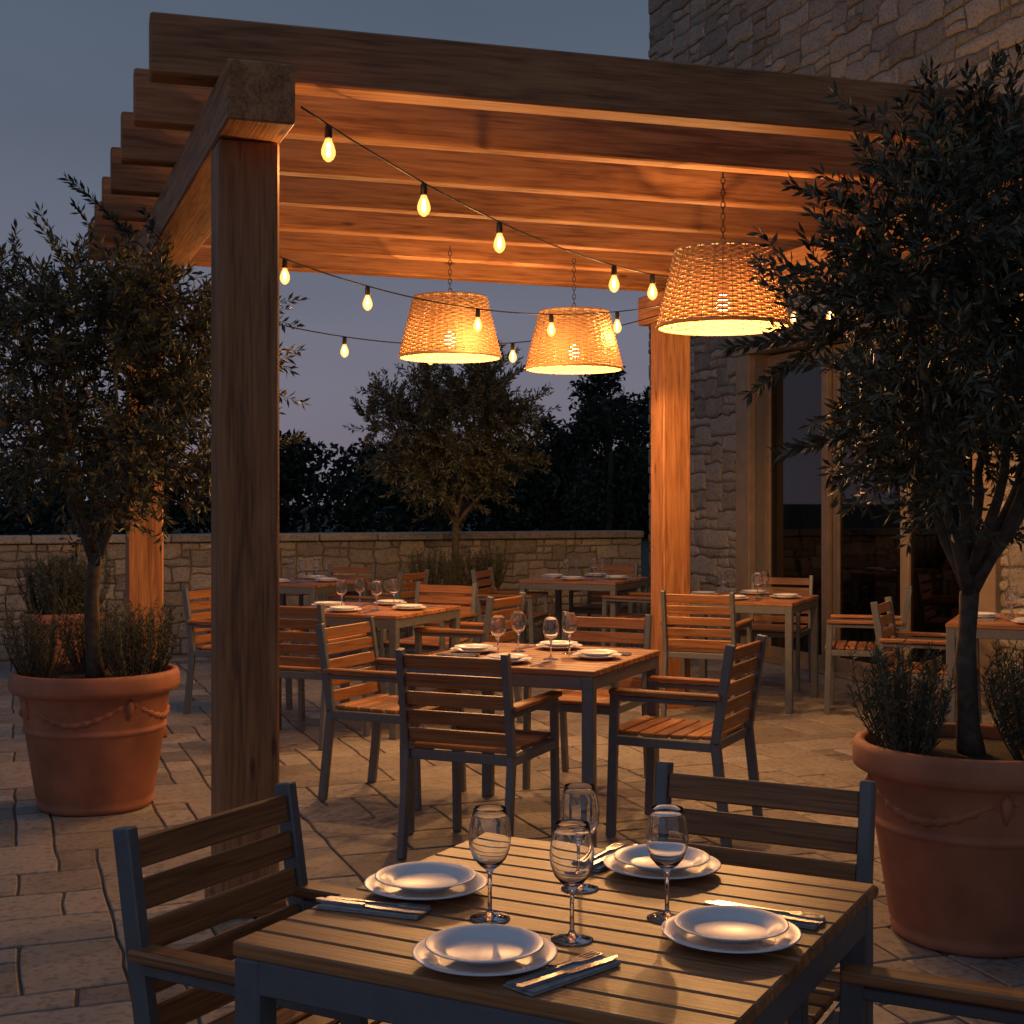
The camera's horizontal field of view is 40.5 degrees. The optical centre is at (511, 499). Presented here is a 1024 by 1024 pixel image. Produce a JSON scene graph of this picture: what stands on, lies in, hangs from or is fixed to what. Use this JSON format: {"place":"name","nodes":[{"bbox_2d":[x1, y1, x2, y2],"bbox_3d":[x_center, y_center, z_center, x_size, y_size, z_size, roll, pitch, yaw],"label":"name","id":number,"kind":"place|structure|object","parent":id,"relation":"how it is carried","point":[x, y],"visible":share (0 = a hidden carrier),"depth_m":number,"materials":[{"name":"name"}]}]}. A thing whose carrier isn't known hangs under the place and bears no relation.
{"place":"outdoors","nodes":[
{"label":"outdoors","id":0,"kind":"place"},
{"bbox_2d":[0,0,649,504],"label":"sky","id":1,"kind":"structure","parent":0,"point":[67,67],"materials":[{"name":"blue"}]},
{"bbox_2d":[4,505,1010,714],"bbox_3d":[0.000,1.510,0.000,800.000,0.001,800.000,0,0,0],"label":"ground","id":2,"kind":"structure","parent":0,"point":[645,551],"depth_m":64.49,"materials":[{"name":"black plant"}]},
{"bbox_2d":[0,530,643,660],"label":"garden wall","id":3,"kind":"structure","parent":2,"relation":"on","point":[187,560],"depth_m":13.58,"materials":[{"name":"stone"}]},
{"bbox_2d":[0,366,649,537],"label":"background trees","id":4,"kind":"object","parent":2,"relation":"on","point":[606,489],"visible":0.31,"depth_m":53.87,"materials":[{"name":"green plant"}]},
{"bbox_2d":[648,0,1023,701],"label":"walls","id":5,"kind":"structure","parent":2,"relation":"on","point":[886,40],"depth_m":12.38,"materials":[{"name":"stone"}]},
{"bbox_2d":[735,284,1002,711],"bbox_3d":[2.842,-0.029,11.197,0.360,2.971,3.600,0,0,-20],"label":"sliding door","id":6,"kind":"structure","parent":5,"relation":"attached to","point":[854,563],"depth_m":11.69,"materials":[{"name":"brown wood"}]},
{"bbox_2d":[0,641,1023,1023],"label":"patio","id":7,"kind":"structure","parent":0,"point":[62,951],"depth_m":6.35,"materials":[{"name":"stone"}]},
{"bbox_2d":[20,610,105,664],"bbox_3d":[-3.620,1.175,11.200,0.666,0.550,0.666,0,0,38],"label":"terracotta planter","id":8,"kind":"object","parent":7,"relation":"on","point":[47,623],"visible":0.12,"depth_m":10.94,"materials":[{"name":"ceramic"}]},
{"bbox_2d":[14,553,68,614],"bbox_3d":[-3.765,0.686,11.252,0.482,0.534,0.500,0,0,16],"label":"rosemary plant","id":9,"kind":"object","parent":8,"relation":"in","point":[33,599],"visible":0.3,"depth_m":11.16,"materials":[{"name":"green plant"}]},
{"bbox_2d":[29,552,86,614],"bbox_3d":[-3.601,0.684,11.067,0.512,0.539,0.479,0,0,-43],"label":"rosemary plant","id":10,"kind":"object","parent":8,"relation":"on","point":[64,591],"visible":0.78,"depth_m":10.99,"materials":[{"name":"green plant"}]},
{"bbox_2d":[50,553,114,613],"bbox_3d":[-3.449,0.684,11.198,0.438,0.537,0.497,0,0,3],"label":"rosemary plant","id":11,"kind":"object","parent":8,"relation":"on","point":[102,599],"visible":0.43,"depth_m":11.13,"materials":[{"name":"green plant"}]},
{"bbox_2d":[8,660,179,816],"bbox_3d":[-1.980,1.127,6.600,0.784,0.647,0.784,0,0,-29],"label":"terracotta planter","id":12,"kind":"object","parent":7,"relation":"on","point":[94,745],"visible":0.94,"depth_m":6.33,"materials":[{"name":"ceramic"}]},
{"bbox_2d":[0,600,80,678],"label":"rosemary plant","id":13,"kind":"object","parent":12,"relation":"in","point":[37,669],"visible":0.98,"depth_m":6.49,"materials":[{"name":"green plant"}]},
{"bbox_2d":[55,597,122,673],"bbox_3d":[-2.085,0.662,6.841,0.338,0.380,0.362,0,0,-22],"label":"rosemary plant","id":14,"kind":"object","parent":12,"relation":"in","point":[80,648],"visible":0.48,"depth_m":6.81,"materials":[{"name":"green plant"}]},
{"bbox_2d":[96,603,166,676],"bbox_3d":[-1.777,0.664,6.502,0.340,0.377,0.353,0,0,-7],"label":"rosemary plant","id":15,"kind":"object","parent":12,"relation":"in","point":[122,659],"visible":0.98,"depth_m":6.47,"materials":[{"name":"green plant"}]},
{"bbox_2d":[111,598,182,674],"bbox_3d":[-1.753,0.662,6.724,0.309,0.379,0.351,0,0,-42],"label":"rosemary plant","id":16,"kind":"object","parent":12,"relation":"in","point":[162,656],"visible":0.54,"depth_m":6.67,"materials":[{"name":"green plant"}]},
{"bbox_2d":[0,172,309,677],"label":"olive tree","id":17,"kind":"object","parent":12,"relation":"in","point":[124,312],"visible":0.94,"depth_m":6.34,"materials":[{"name":"green plant"}]},
{"bbox_2d":[181,588,292,713],"bbox_3d":[-1.880,1.025,9.513,0.574,0.855,0.527,0,0,23],"label":"outdoor armchair","id":18,"kind":"object","parent":7,"relation":"on","point":[197,622],"visible":0.29,"depth_m":9.39,"materials":[{"name":"brown wood"}]},
{"bbox_2d":[113,781,389,1023],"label":"outdoor armchair","id":19,"kind":"object","parent":7,"relation":"on","point":[204,969],"visible":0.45,"depth_m":2.64,"materials":[{"name":"brown wood"}]},
{"bbox_2d":[279,577,367,672],"bbox_3d":[-1.860,1.075,12.000,0.900,0.750,0.894,0,0,24],"label":"dining table","id":20,"kind":"object","parent":7,"relation":"on","point":[311,588],"visible":0.36,"depth_m":11.55,"materials":[{"name":"brown wood"}]},
{"bbox_2d":[279,603,369,749],"bbox_3d":[-1.213,1.025,8.371,0.527,0.855,0.574,0,0,24],"label":"outdoor armchair","id":21,"kind":"object","parent":7,"relation":"on","point":[299,664],"visible":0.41,"depth_m":8.14,"materials":[{"name":"brown wood"}]},
{"bbox_2d":[299,564,375,655],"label":"outdoor armchair","id":22,"kind":"object","parent":7,"relation":"on","point":[365,570],"visible":0.19,"depth_m":12.84,"materials":[{"name":"brown wood"}]},
{"bbox_2d":[279,602,460,739],"bbox_3d":[-0.930,1.075,8.970,0.900,0.750,0.894,0,0,24],"label":"dining table","id":23,"kind":"object","parent":7,"relation":"on","point":[393,620],"visible":0.52,"depth_m":8.61,"materials":[{"name":"brown wood"}]},
{"bbox_2d":[336,580,346,605],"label":"wine glass","id":24,"kind":"object","parent":23,"relation":"on","point":[341,587],"visible":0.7,"depth_m":8.87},
{"bbox_2d":[354,578,364,606],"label":"wine glass","id":25,"kind":"object","parent":23,"relation":"on","point":[359,585],"visible":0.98,"depth_m":9.11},
{"bbox_2d":[371,581,381,610],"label":"wine glass","id":26,"kind":"object","parent":23,"relation":"on","point":[376,588],"visible":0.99,"depth_m":8.78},
{"bbox_2d":[389,579,399,607],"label":"wine glass","id":27,"kind":"object","parent":23,"relation":"on","point":[394,586],"visible":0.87,"depth_m":9.02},
{"bbox_2d":[344,569,429,653],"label":"outdoor armchair","id":28,"kind":"object","parent":7,"relation":"on","point":[402,576],"visible":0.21,"depth_m":11.74,"materials":[{"name":"brown wood"}]},
{"bbox_2d":[315,616,466,810],"bbox_3d":[-0.589,1.025,6.814,0.574,0.855,0.527,0,0,25],"label":"outdoor armchair","id":29,"kind":"object","parent":7,"relation":"on","point":[334,672],"visible":0.67,"depth_m":6.72,"materials":[{"name":"brown wood"}]},
{"bbox_2d":[380,581,477,694],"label":"outdoor armchair","id":30,"kind":"object","parent":7,"relation":"on","point":[432,643],"visible":0.54,"depth_m":10.00,"materials":[{"name":"brown wood"}]},
{"bbox_2d":[413,585,497,652],"bbox_3d":[-0.515,1.127,12.700,0.784,0.647,0.784,0,0,-11],"label":"terracotta planter","id":31,"kind":"object","parent":7,"relation":"on","point":[450,594],"visible":0.05,"depth_m":12.38,"materials":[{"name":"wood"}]},
{"bbox_2d":[406,546,449,584],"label":"rosemary plant","id":32,"kind":"object","parent":31,"relation":"in","point":[420,562],"visible":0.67,"depth_m":12.61,"materials":[{"name":"green plant"}]},
{"bbox_2d":[342,340,560,584],"bbox_3d":[-0.539,-0.408,12.675,2.018,2.522,1.915,0,0,0],"label":"olive tree","id":33,"kind":"object","parent":31,"relation":"in","point":[439,408],"visible":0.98,"depth_m":12.40,"materials":[{"name":"green plant"}]},
{"bbox_2d":[431,547,476,585],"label":"rosemary plant","id":34,"kind":"object","parent":31,"relation":"in","point":[457,568],"visible":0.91,"depth_m":12.40,"materials":[{"name":"green plant"}]},
{"bbox_2d":[461,547,500,588],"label":"rosemary plant","id":35,"kind":"object","parent":31,"relation":"in","point":[482,565],"visible":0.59,"depth_m":12.61,"materials":[{"name":"green plant"}]},
{"bbox_2d":[468,546,510,589],"bbox_3d":[-0.212,0.631,12.805,0.422,0.444,0.394,0,0,-9],"label":"rosemary plant","id":36,"kind":"object","parent":31,"relation":"in","point":[500,575],"visible":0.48,"depth_m":12.76,"materials":[{"name":"green plant"}]},
{"bbox_2d":[414,592,525,726],"bbox_3d":[-0.271,1.025,8.936,0.574,0.855,0.527,0,0,26],"label":"outdoor armchair","id":37,"kind":"object","parent":7,"relation":"on","point":[492,603],"visible":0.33,"depth_m":8.82,"materials":[{"name":"brown wood"}]},
{"bbox_2d":[395,648,561,858],"bbox_3d":[-0.133,1.025,5.750,0.527,0.855,0.574,0,0,23],"label":"outdoor armchair","id":38,"kind":"object","parent":7,"relation":"on","point":[487,733],"visible":0.96,"depth_m":5.57,"materials":[{"name":"brown wood"}]},
{"bbox_2d":[471,567,548,643],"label":"outdoor armchair","id":39,"kind":"object","parent":7,"relation":"on","point":[483,594],"visible":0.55,"depth_m":12.02,"materials":[{"name":"brown wood"}]},
{"bbox_2d":[400,642,659,847],"bbox_3d":[0.100,1.075,6.250,0.900,0.750,0.894,0,0,24],"label":"dining table","id":40,"kind":"object","parent":7,"relation":"on","point":[588,678],"visible":0.53,"depth_m":5.89,"materials":[{"name":"brown wood"}]},
{"bbox_2d":[450,647,496,653],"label":"dinner plate","id":41,"kind":"object","parent":40,"relation":"on","point":[474,652],"visible":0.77,"depth_m":6.32,"materials":[{"name":"white ceramic"}]},
{"bbox_2d":[454,644,492,650],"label":"salad plate","id":42,"kind":"object","parent":41,"relation":"on","point":[473,647],"visible":1,"depth_m":6.40,"materials":[{"name":"white ceramic"}]},
{"bbox_2d":[490,615,505,652],"bbox_3d":[-0.062,0.607,6.179,0.072,0.185,0.072,0,0,-26],"label":"wine glass","id":43,"kind":"object","parent":40,"relation":"on","point":[497,626],"visible":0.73,"depth_m":6.15,"materials":[{"name":"glass"}]},
{"bbox_2d":[483,656,532,663],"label":"dinner plate","id":44,"kind":"object","parent":40,"relation":"on","point":[527,658],"visible":0.4,"depth_m":5.96,"materials":[{"name":"white ceramic"}]},
{"bbox_2d":[487,653,528,660],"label":"salad plate","id":45,"kind":"object","parent":44,"relation":"on","point":[516,656],"visible":0.64,"depth_m":6.01,"materials":[{"name":"white ceramic"}]},
{"bbox_2d":[511,611,525,651],"bbox_3d":[0.029,0.607,6.412,0.072,0.185,0.072,0,0,-14],"label":"wine glass","id":46,"kind":"object","parent":40,"relation":"on","point":[518,621],"visible":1,"depth_m":6.39,"materials":[{"name":"glass"}]},
{"bbox_2d":[543,617,558,659],"bbox_3d":[0.171,0.607,6.088,0.072,0.185,0.072,0,0,41],"label":"wine glass","id":47,"kind":"object","parent":40,"relation":"on","point":[550,628],"visible":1,"depth_m":6.06,"materials":[{"name":"glass"}]},
{"bbox_2d":[536,643,581,649],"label":"dinner plate","id":48,"kind":"object","parent":40,"relation":"on","point":[559,648],"visible":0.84,"depth_m":6.47,"materials":[{"name":"white ceramic"}]},
{"bbox_2d":[540,640,577,646],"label":"salad plate","id":49,"kind":"object","parent":48,"relation":"on","point":[560,643],"visible":0.89,"depth_m":6.56,"materials":[{"name":"white ceramic"}]},
{"bbox_2d":[562,612,576,653],"bbox_3d":[0.262,0.607,6.321,0.072,0.185,0.072,0,0,-12],"label":"wine glass","id":50,"kind":"object","parent":40,"relation":"on","point":[569,623],"visible":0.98,"depth_m":6.30,"materials":[{"name":"glass"}]},
{"bbox_2d":[572,652,621,659],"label":"dinner plate","id":51,"kind":"object","parent":40,"relation":"on","point":[580,655],"visible":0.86,"depth_m":6.08,"materials":[{"name":"white ceramic"}]},
{"bbox_2d":[577,649,617,656],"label":"salad plate","id":52,"kind":"object","parent":51,"relation":"on","point":[596,652],"visible":1,"depth_m":6.17,"materials":[{"name":"white ceramic"}]},
{"bbox_2d":[233,837,874,1023],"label":"dining table","id":53,"kind":"object","parent":7,"relation":"on","point":[367,966],"visible":0.73,"depth_m":2.17,"materials":[{"name":"brown wood"}]},
{"bbox_2d":[315,899,430,919],"bbox_3d":[-0.237,0.696,2.370,0.190,0.006,0.060,0,0,20],"label":"linen napkin","id":54,"kind":"object","parent":53,"relation":"on","point":[361,910],"visible":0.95,"depth_m":2.35,"materials":[{"name":"fabric"}]},
{"bbox_2d":[316,897,426,913],"bbox_3d":[-0.242,0.689,2.356,0.210,0.005,0.015,0,0,22],"label":"knife","id":55,"kind":"object","parent":54,"relation":"on","point":[338,901],"visible":1,"depth_m":2.36,"materials":[{"name":"silver metal"}]},
{"bbox_2d":[327,896,429,909],"bbox_3d":[-0.232,0.691,2.383,0.190,0.002,0.022,0,0,18],"label":"fork","id":56,"kind":"object","parent":54,"relation":"on","point":[414,906],"visible":1,"depth_m":2.37,"materials":[{"name":"silver metal"}]},
{"bbox_2d":[364,871,486,900],"bbox_3d":[-0.154,0.690,2.480,0.220,0.018,0.220,0,0,0],"label":"dinner plate","id":57,"kind":"object","parent":53,"relation":"on","point":[478,882],"visible":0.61,"depth_m":2.45,"materials":[{"name":"white ceramic"}]},
{"bbox_2d":[375,861,475,891],"bbox_3d":[-0.154,0.678,2.480,0.180,0.018,0.180,0,0,0],"label":"salad plate","id":58,"kind":"object","parent":57,"relation":"on","point":[426,876],"visible":1,"depth_m":2.51,"materials":[{"name":"white ceramic"}]},
{"bbox_2d":[412,936,557,975],"bbox_3d":[-0.041,0.690,2.100,0.220,0.018,0.220,0,0,0],"label":"dinner plate","id":59,"kind":"object","parent":53,"relation":"on","point":[547,953],"visible":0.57,"depth_m":2.07,"materials":[{"name":"white ceramic"}]},
{"bbox_2d":[425,924,543,964],"bbox_3d":[-0.041,0.678,2.100,0.180,0.018,0.180,0,0,0],"label":"salad plate","id":60,"kind":"object","parent":59,"relation":"on","point":[483,944],"visible":1,"depth_m":2.12,"materials":[{"name":"white ceramic"}]},
{"bbox_2d":[468,804,510,923],"bbox_3d":[-0.037,0.607,2.320,0.072,0.185,0.072,0,0,-19],"label":"wine glass","id":61,"kind":"object","parent":53,"relation":"on","point":[489,836],"visible":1,"depth_m":2.30,"materials":[{"name":"glass"}]},
{"bbox_2d":[503,952,620,996],"bbox_3d":[0.075,0.696,2.040,0.190,0.006,0.060,0,0,-45],"label":"linen napkin","id":62,"kind":"object","parent":53,"relation":"on","point":[551,985],"visible":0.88,"depth_m":2.02,"materials":[{"name":"fabric"}]},
{"bbox_2d":[511,950,602,984],"bbox_3d":[0.065,0.691,2.050,0.022,0.002,0.190,0,0,44],"label":"fork","id":63,"kind":"object","parent":62,"relation":"on","point":[584,957],"visible":1,"depth_m":2.06,"materials":[{"name":"silver metal"}]},
{"bbox_2d":[516,955,617,989],"bbox_3d":[0.085,0.689,2.030,0.210,0.005,0.015,0,0,-42],"label":"knife","id":64,"kind":"object","parent":62,"relation":"on","point":[538,981],"visible":1,"depth_m":2.01,"materials":[{"name":"silver metal"}]},
{"bbox_2d":[549,819,594,945],"bbox_3d":[0.096,0.607,2.210,0.072,0.185,0.072,0,0,-4],"label":"wine glass","id":65,"kind":"object","parent":53,"relation":"on","point":[571,853],"visible":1,"depth_m":2.19,"materials":[{"name":"glass"}]},
{"bbox_2d":[560,782,599,892],"bbox_3d":[0.122,0.607,2.500,0.072,0.185,0.072,0,0,35],"label":"wine glass","id":66,"kind":"object","parent":53,"relation":"on","point":[579,800],"visible":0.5,"depth_m":2.48,"materials":[{"name":"glass"}]},
{"bbox_2d":[591,844,626,872],"bbox_3d":[0.185,0.696,2.700,0.060,0.006,0.190,0,0,30],"label":"linen napkin","id":67,"kind":"object","parent":53,"relation":"on","point":[600,868],"visible":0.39,"depth_m":2.67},
{"bbox_2d":[603,853,720,880],"bbox_3d":[0.282,0.690,2.610,0.220,0.018,0.220,0,0,0],"label":"dinner plate","id":68,"kind":"object","parent":53,"relation":"on","point":[710,866],"visible":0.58,"depth_m":2.59,"materials":[{"name":"white ceramic"}]},
{"bbox_2d":[614,844,709,871],"bbox_3d":[0.281,0.678,2.610,0.180,0.018,0.180,0,0,0],"label":"salad plate","id":69,"kind":"object","parent":68,"relation":"on","point":[637,856],"visible":0.61,"depth_m":2.62,"materials":[{"name":"white ceramic"}]},
{"bbox_2d":[645,804,688,923],"bbox_3d":[0.259,0.607,2.320,0.072,0.185,0.072,0,0,-16],"label":"wine glass","id":70,"kind":"object","parent":53,"relation":"on","point":[666,836],"visible":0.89,"depth_m":2.30,"materials":[{"name":"glass"}]},
{"bbox_2d":[661,915,801,953],"bbox_3d":[0.347,0.690,2.200,0.220,0.018,0.220,0,0,0],"label":"dinner plate","id":71,"kind":"object","parent":53,"relation":"on","point":[789,937],"visible":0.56,"depth_m":2.17,"materials":[{"name":"white ceramic"}]},
{"bbox_2d":[674,905,788,942],"bbox_3d":[0.347,0.678,2.200,0.180,0.018,0.180,0,0,0],"label":"salad plate","id":72,"kind":"object","parent":71,"relation":"on","point":[730,924],"visible":1,"depth_m":2.22,"materials":[{"name":"white ceramic"}]},
{"bbox_2d":[766,910,825,929],"bbox_3d":[0.425,0.696,2.330,0.190,0.006,0.060,0,0,31],"label":"linen napkin","id":73,"kind":"object","parent":53,"relation":"on","point":[812,926],"visible":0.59,"depth_m":2.28,"materials":[{"name":"fabric"}]},
{"bbox_2d":[705,901,823,923],"bbox_3d":[0.417,0.689,2.318,0.210,0.005,0.015,0,0,33],"label":"knife","id":74,"kind":"object","parent":73,"relation":"on","point":[709,903],"visible":0.54,"depth_m":2.29,"materials":[{"name":"silver metal"}]},
{"bbox_2d":[715,900,824,919],"bbox_3d":[0.432,0.691,2.342,0.190,0.002,0.022,0,0,29],"label":"fork","id":75,"kind":"object","parent":73,"relation":"on","point":[807,915],"visible":0.99,"depth_m":2.33,"materials":[{"name":"silver metal"}]},
{"bbox_2d":[88,12,1023,918],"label":"pergola","id":76,"kind":"object","parent":7,"relation":"on","point":[228,174],"visible":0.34,"depth_m":5.65,"materials":[{"name":"wood"}]},
{"bbox_2d":[398,250,501,362],"bbox_3d":[-0.368,-1.178,8.250,0.619,0.675,0.619,0,0,0],"label":"pendant lamp","id":77,"kind":"object","parent":76,"relation":"hanging from","point":[441,333],"visible":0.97,"depth_m":8.04,"materials":[{"name":"brown wicker"}]},
{"bbox_2d":[280,315,658,364],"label":"string lights","id":78,"kind":"object","parent":76,"relation":"attached to","point":[344,351],"visible":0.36,"depth_m":8.90,"materials":[{"name":"glass"}]},
{"bbox_2d":[279,256,660,336],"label":"string lights","id":79,"kind":"object","parent":76,"relation":"hanging from","point":[367,300],"visible":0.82,"depth_m":7.83,"materials":[{"name":"glass"}]},
{"bbox_2d":[300,106,668,299],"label":"string lights","id":80,"kind":"object","parent":76,"relation":"attached to","point":[328,152],"visible":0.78,"depth_m":5.57,"materials":[{"name":"glass"}]},
{"bbox_2d":[525,258,622,373],"bbox_3d":[0.387,-1.162,8.670,0.619,0.703,0.619,0,0,0],"label":"pendant lamp","id":81,"kind":"object","parent":76,"relation":"hanging from","point":[585,346],"visible":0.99,"depth_m":8.46,"materials":[{"name":"brown wicker"}]},
{"bbox_2d":[656,172,790,335],"bbox_3d":[0.973,-1.156,6.400,0.619,0.731,0.619,0,0,0],"label":"pendant lamp","id":82,"kind":"object","parent":76,"relation":"hanging from","point":[718,290],"visible":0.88,"depth_m":6.19,"materials":[{"name":"brown wicker"}]},
{"bbox_2d":[519,575,647,647],"bbox_3d":[0.650,1.075,12.400,0.900,0.750,0.894,0,0,24],"label":"dining table","id":83,"kind":"object","parent":7,"relation":"on","point":[612,586],"visible":0.7,"depth_m":12.10,"materials":[{"name":"brown wood"}]},
{"bbox_2d":[522,611,651,789],"bbox_3d":[0.393,1.025,7.109,0.527,0.855,0.574,0,0,24],"label":"outdoor armchair","id":84,"kind":"object","parent":7,"relation":"on","point":[570,700],"visible":0.38,"depth_m":7.24,"materials":[{"name":"brown wood"}]},
{"bbox_2d":[569,562,638,647],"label":"outdoor armchair","id":85,"kind":"object","parent":7,"relation":"on","point":[589,608],"visible":0.51,"depth_m":13.14,"materials":[{"name":"brown wood"}]},
{"bbox_2d":[601,592,650,647],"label":"outdoor armchair","id":86,"kind":"object","parent":7,"relation":"on","point":[630,598],"visible":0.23,"depth_m":11.82,"materials":[{"name":"brown wood"}]},
{"bbox_2d":[606,634,766,847],"bbox_3d":[0.769,1.025,6.076,0.574,0.855,0.527,0,0,26],"label":"outdoor armchair","id":87,"kind":"object","parent":7,"relation":"on","point":[652,728],"visible":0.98,"depth_m":5.97,"materials":[{"name":"brown wood"}]},
{"bbox_2d":[660,590,753,716],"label":"outdoor armchair","id":88,"kind":"object","parent":7,"relation":"on","point":[679,648],"visible":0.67,"depth_m":9.17,"materials":[{"name":"brown wood"}]},
{"bbox_2d":[689,592,818,713],"bbox_3d":[1.670,1.075,10.000,0.900,0.750,0.894,0,0,24],"label":"dining table","id":89,"kind":"object","parent":7,"relation":"on","point":[788,608],"visible":0.51,"depth_m":9.57,"materials":[{"name":"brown wood"}]},
{"bbox_2d":[752,572,762,598],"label":"wine glass","id":90,"kind":"object","parent":89,"relation":"on","point":[757,579],"visible":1,"depth_m":9.81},
{"bbox_2d":[654,761,878,1023],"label":"outdoor armchair","id":91,"kind":"object","parent":7,"relation":"on","point":[817,1003],"visible":0.2,"depth_m":3.01,"materials":[{"name":"brown wood"}]},
{"bbox_2d":[736,574,813,690],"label":"outdoor armchair","id":92,"kind":"object","parent":7,"relation":"on","point":[775,630],"visible":0.5,"depth_m":10.99,"materials":[{"name":"brown wood"}]},
{"bbox_2d":[824,586,911,714],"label":"outdoor armchair","id":93,"kind":"object","parent":7,"relation":"on","point":[832,625],"visible":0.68,"depth_m":9.38,"materials":[{"name":"brown wood"}]},
{"bbox_2d":[870,597,981,723],"bbox_3d":[2.471,1.025,8.264,0.574,0.855,0.527,0,0,25],"label":"outdoor armchair","id":94,"kind":"object","parent":7,"relation":"on","point":[883,640],"visible":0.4,"depth_m":8.29,"materials":[{"name":"brown wood"}]},
{"bbox_2d":[839,962,1023,1023],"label":"outdoor armchair","id":95,"kind":"object","parent":7,"relation":"on","point":[861,985],"visible":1,"depth_m":2.34,"materials":[{"name":"brown wood"}]},
{"bbox_2d":[852,723,1023,957],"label":"terracotta planter","id":96,"kind":"object","parent":7,"relation":"on","point":[949,823],"visible":0.88,"depth_m":4.38,"materials":[{"name":"ceramic"}]},
{"bbox_2d":[718,41,1023,755],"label":"olive tree","id":97,"kind":"object","parent":96,"relation":"in","point":[969,392],"visible":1,"depth_m":4.45,"materials":[{"name":"green plant"}]},
{"bbox_2d":[844,638,955,749],"bbox_3d":[1.348,0.662,4.762,0.309,0.379,0.351,0,0,-25],"label":"rosemary plant","id":98,"kind":"object","parent":96,"relation":"in","point":[927,664],"visible":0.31,"depth_m":4.73,"materials":[{"name":"green plant"}]},
{"bbox_2d":[854,644,955,755],"bbox_3d":[1.304,0.664,4.540,0.340,0.377,0.353,0,0,33],"label":"rosemary plant","id":99,"kind":"object","parent":96,"relation":"in","point":[895,737],"visible":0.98,"depth_m":4.52,"materials":[{"name":"green plant"}]},
{"bbox_2d":[976,649,1023,760],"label":"rosemary plant","id":100,"kind":"object","parent":96,"relation":"in","point":[1006,732],"visible":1,"depth_m":4.52,"materials":[{"name":"green plant"}]},
{"bbox_2d":[981,639,1023,749],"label":"rosemary plant","id":101,"kind":"object","parent":96,"relation":"in","point":[1009,711],"visible":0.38,"depth_m":4.75,"materials":[{"name":"green plant"}]},
{"bbox_2d":[945,613,1023,722],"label":"dining table","id":102,"kind":"object","parent":7,"relation":"on","point":[1000,627],"visible":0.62,"depth_m":7.85,"materials":[{"name":"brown wood"}]},
{"bbox_2d":[1005,589,1017,620],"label":"wine glass","id":103,"kind":"object","parent":102,"relation":"on","point":[1011,597],"visible":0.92,"depth_m":8.01,"materials":[{"name":"glass"}]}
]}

